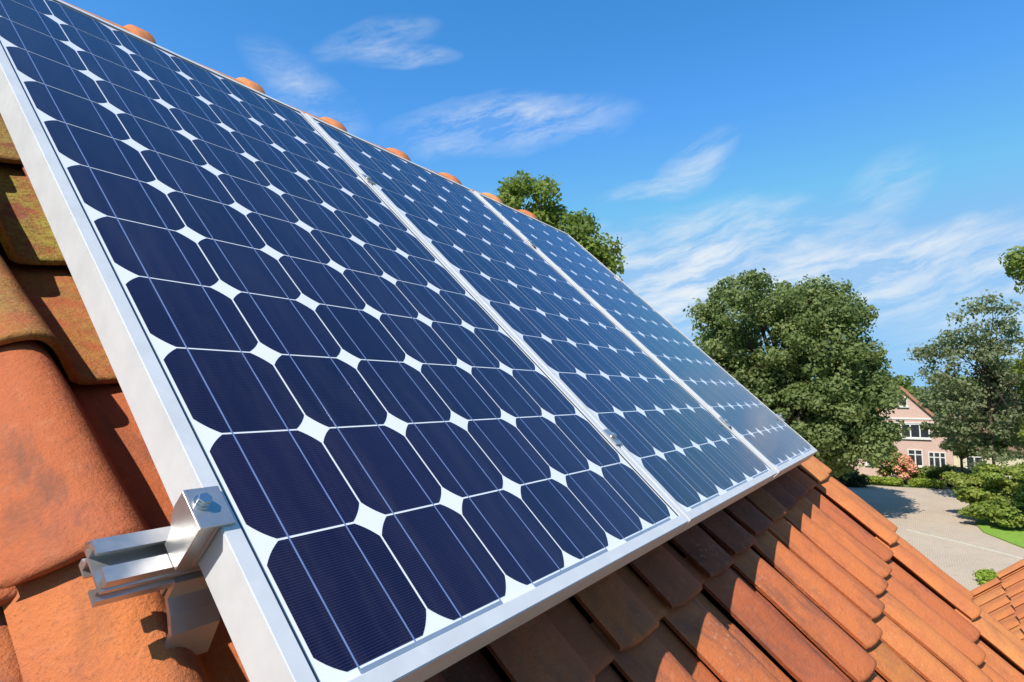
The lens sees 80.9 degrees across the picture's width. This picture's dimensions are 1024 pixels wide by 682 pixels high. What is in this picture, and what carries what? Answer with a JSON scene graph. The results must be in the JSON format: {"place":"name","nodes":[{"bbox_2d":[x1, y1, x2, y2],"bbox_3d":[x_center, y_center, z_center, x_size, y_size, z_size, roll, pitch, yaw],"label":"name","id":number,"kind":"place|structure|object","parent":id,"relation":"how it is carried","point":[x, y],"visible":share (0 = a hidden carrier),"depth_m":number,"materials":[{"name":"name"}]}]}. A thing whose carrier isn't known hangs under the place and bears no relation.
{"place":"outdoors","nodes":[
{"label":"outdoors","id":0,"kind":"place"},
{"bbox_2d":[62,0,1023,389],"label":"sky","id":1,"kind":"structure","parent":0,"point":[877,146],"materials":[{"name":"blue"}]},
{"bbox_2d":[804,386,1023,479],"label":"brick house","id":2,"kind":"structure","parent":0,"point":[919,447],"depth_m":53.18,"materials":[{"name":"brick"}]},
{"bbox_2d":[898,397,908,407],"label":"window","id":3,"kind":"structure","parent":2,"relation":"in","point":[905,400],"depth_m":53.93,"materials":[{"name":"white paint"}]},
{"bbox_2d":[908,449,922,467],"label":"window","id":4,"kind":"structure","parent":2,"relation":"in","point":[916,454],"depth_m":53.14,"materials":[{"name":"white paint"}]},
{"bbox_2d":[901,424,930,439],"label":"window","id":5,"kind":"structure","parent":2,"relation":"in","point":[915,432],"depth_m":53.32,"materials":[{"name":"white paint"}]},
{"bbox_2d":[928,452,945,467],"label":"window","id":6,"kind":"structure","parent":2,"relation":"in","point":[935,458],"depth_m":52.34,"materials":[{"name":"white paint"}]},
{"bbox_2d":[966,456,982,469],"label":"window","id":7,"kind":"structure","parent":2,"relation":"in","point":[973,458],"depth_m":51.61,"materials":[{"name":"white paint"}]},
{"bbox_2d":[847,485,1023,590],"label":"road","id":8,"kind":"structure","parent":0,"point":[926,511],"depth_m":33.52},
{"bbox_2d":[907,529,1023,559],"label":"kerb","id":9,"kind":"structure","parent":8,"relation":"on","point":[967,544],"depth_m":30.24,"materials":[{"name":"concrete"}]},
{"bbox_2d":[868,482,1023,548],"bbox_3d":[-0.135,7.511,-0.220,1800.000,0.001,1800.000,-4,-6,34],"label":"ground","id":10,"kind":"structure","parent":0,"point":[946,487],"depth_m":49.77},
{"bbox_2d":[0,0,1023,681],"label":"tiled roof house","id":11,"kind":"structure","parent":10,"relation":"on","point":[810,570],"depth_m":0.95,"materials":[{"name":"ceramic"}]},
{"bbox_2d":[79,526,200,607],"bbox_3d":[0.383,0.272,1.520,0.052,0.031,2.546,47,21,28],"label":"mounting rail","id":12,"kind":"object","parent":11,"relation":"attached to","point":[116,568],"visible":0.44,"depth_m":0.48,"materials":[{"name":"metal"}]},
{"bbox_2d":[160,570,219,654],"bbox_3d":[-0.291,0.243,0.531,0.057,0.087,0.042,47,21,28],"label":"roof hook","id":13,"kind":"object","parent":12,"relation":"attached to","point":[193,616],"visible":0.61,"depth_m":0.52,"materials":[{"name":"silver metal"}]},
{"bbox_2d":[165,486,235,569],"bbox_3d":[-0.262,0.153,0.503,0.040,0.059,0.030,47,21,28],"label":"end clamp","id":14,"kind":"object","parent":12,"relation":"attached to","point":[200,517],"visible":1,"depth_m":0.49,"materials":[{"name":"metal"}]},
{"bbox_2d":[0,0,688,681],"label":"solar panel","id":15,"kind":"object","parent":12,"relation":"attached to","point":[358,406],"visible":1,"depth_m":0.79,"materials":[{"name":"glass"}]},
{"bbox_2d":[305,113,776,536],"bbox_3d":[0.061,-0.136,1.796,1.575,0.046,0.810,47,21,28],"label":"solar panel","id":16,"kind":"object","parent":12,"relation":"attached to","point":[691,456],"visible":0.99,"depth_m":1.63,"materials":[{"name":"glass"}]},
{"bbox_2d":[602,429,621,445],"bbox_3d":[0.185,0.204,1.186,0.040,0.057,0.028,47,21,28],"label":"clamp","id":17,"kind":"object","parent":12,"relation":"attached to","point":[613,438],"visible":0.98,"depth_m":1.17,"materials":[{"name":"metal"}]},
{"bbox_2d":[474,191,816,481],"bbox_3d":[0.531,-0.073,2.490,1.575,0.046,0.810,47,21,28],"label":"solar panel","id":18,"kind":"object","parent":12,"relation":"attached to","point":[776,443],"visible":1,"depth_m":2.37,"materials":[{"name":"glass"}]},
{"bbox_2d":[719,417,730,426],"bbox_3d":[0.649,0.266,1.870,0.040,0.057,0.028,47,21,28],"label":"clamp","id":19,"kind":"object","parent":12,"relation":"on","point":[725,421],"visible":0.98,"depth_m":1.86,"materials":[{"name":"metal"}]},
{"bbox_2d":[970,559,1023,641],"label":"tiled wing","id":20,"kind":"structure","parent":11,"relation":"attached to","point":[1000,598],"depth_m":3.48,"materials":[{"name":"orange tile"}]},
{"label":"mounting rail","id":21,"kind":"object","parent":11,"relation":"attached to","visible":0},
{"bbox_2d":[361,174,374,184],"bbox_3d":[-0.404,-0.425,1.642,0.040,0.057,0.028,47,21,28],"label":"clamp","id":22,"kind":"object","parent":21,"relation":"attached to","point":[368,178],"visible":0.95,"depth_m":1.63,"materials":[{"name":"metal"}]},
{"bbox_2d":[525,239,535,246],"bbox_3d":[0.060,-0.363,2.327,0.040,0.057,0.028,47,21,28],"label":"clamp","id":23,"kind":"object","parent":21,"relation":"attached to","point":[530,242],"visible":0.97,"depth_m":2.31,"materials":[{"name":"metal"}]},
{"bbox_2d":[494,170,627,274],"bbox_3d":[2.251,0.556,31.675,8.198,19.826,7.171,-4,-6,34],"label":"garden tree","id":24,"kind":"object","parent":10,"relation":"on","point":[516,192],"visible":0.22,"depth_m":31.34,"materials":[{"name":"green plant"}]},
{"bbox_2d":[683,268,910,479],"bbox_3d":[18.912,2.935,41.332,14.295,16.834,11.293,-4,-6,34],"label":"broad tree","id":25,"kind":"object","parent":10,"relation":"on","point":[829,411],"visible":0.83,"depth_m":37.90,"materials":[{"name":"green plant"}]},
{"bbox_2d":[832,465,871,487],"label":"dark shrub","id":26,"kind":"object","parent":10,"relation":"on","point":[856,480],"visible":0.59,"depth_m":49.30,"materials":[{"name":"green plant"}]},
{"bbox_2d":[865,474,904,485],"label":"clipped hedge","id":27,"kind":"object","parent":10,"relation":"on","point":[890,481],"visible":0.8,"depth_m":50.19,"materials":[{"name":"green plant"}]},
{"bbox_2d":[873,445,902,476],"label":"flowering shrub","id":28,"kind":"object","parent":10,"relation":"on","point":[885,470],"visible":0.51,"depth_m":51.69,"materials":[{"name":"green plant"}]},
{"bbox_2d":[882,369,915,393],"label":"background tree","id":29,"kind":"object","parent":10,"relation":"on","point":[908,381],"depth_m":66.69,"materials":[{"name":"green plant"}]},
{"bbox_2d":[892,455,918,484],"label":"flowering shrub","id":30,"kind":"object","parent":10,"relation":"on","point":[905,468],"visible":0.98,"depth_m":50.63,"materials":[{"name":"pink plant"}]},
{"bbox_2d":[908,477,944,488],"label":"clipped hedge","id":31,"kind":"object","parent":10,"relation":"on","point":[927,483],"visible":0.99,"depth_m":48.89,"materials":[{"name":"green plant"}]},
{"bbox_2d":[912,465,942,479],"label":"garden shrub","id":32,"kind":"object","parent":10,"relation":"on","point":[930,472],"visible":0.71,"depth_m":50.12,"materials":[{"name":"green plant"}]},
{"bbox_2d":[909,370,984,416],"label":"background tree","id":33,"kind":"object","parent":10,"relation":"on","point":[920,395],"visible":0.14,"depth_m":61.62,"materials":[{"name":"green plant"}]},
{"bbox_2d":[936,463,958,486],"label":"garden shrub","id":34,"kind":"object","parent":10,"relation":"on","point":[947,468],"visible":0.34,"depth_m":49.73,"materials":[{"name":"green plant"}]},
{"bbox_2d":[951,467,976,474],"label":"garden shrub","id":35,"kind":"object","parent":10,"relation":"on","point":[966,471],"visible":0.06,"depth_m":48.04,"materials":[{"name":"green plant"}]},
{"bbox_2d":[919,416,1009,472],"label":"round garden tree","id":36,"kind":"object","parent":10,"relation":"on","point":[962,455],"visible":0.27,"depth_m":45.92,"materials":[{"name":"green plant"}]},
{"bbox_2d":[940,462,1023,527],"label":"spreading bush","id":37,"kind":"object","parent":10,"relation":"on","point":[982,489],"visible":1,"depth_m":34.57,"materials":[{"name":"green plant"}]},
{"bbox_2d":[972,568,997,584],"bbox_3d":[19.196,9.493,24.034,1.578,0.790,1.206,3,-6,-33],"label":"verge shrub","id":38,"kind":"object","parent":10,"relation":"on","point":[982,576],"visible":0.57,"depth_m":23.99,"materials":[{"name":"green plant"}]},
{"bbox_2d":[959,354,1023,412],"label":"background tree","id":39,"kind":"object","parent":10,"relation":"on","point":[1006,360],"visible":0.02,"depth_m":59.43,"materials":[{"name":"green plant"}]},
{"bbox_2d":[961,392,1023,449],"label":"olive tree","id":40,"kind":"object","parent":10,"relation":"on","point":[1009,425],"visible":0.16,"depth_m":44.41,"materials":[{"name":"green plant"}]},
{"bbox_2d":[998,246,1023,293],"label":"tree","id":41,"kind":"object","parent":10,"relation":"on","point":[1015,262],"visible":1,"depth_m":26.51,"materials":[{"name":"green plant"}]},
{"bbox_2d":[976,505,1023,547],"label":"lawn","id":42,"kind":"structure","parent":0,"point":[1014,536],"depth_m":33.02,"materials":[{"name":"green plant"}]},
{"bbox_2d":[904,289,1023,476],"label":"loose tree","id":43,"kind":"object","parent":42,"relation":"on","point":[991,376],"visible":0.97,"depth_m":41.06,"materials":[{"name":"green plant"}]},
{"bbox_2d":[1011,339,1023,454],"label":"lime tree","id":44,"kind":"object","parent":42,"relation":"on","point":[1019,367],"visible":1,"depth_m":37.52,"materials":[{"name":"green plant"}]}
]}

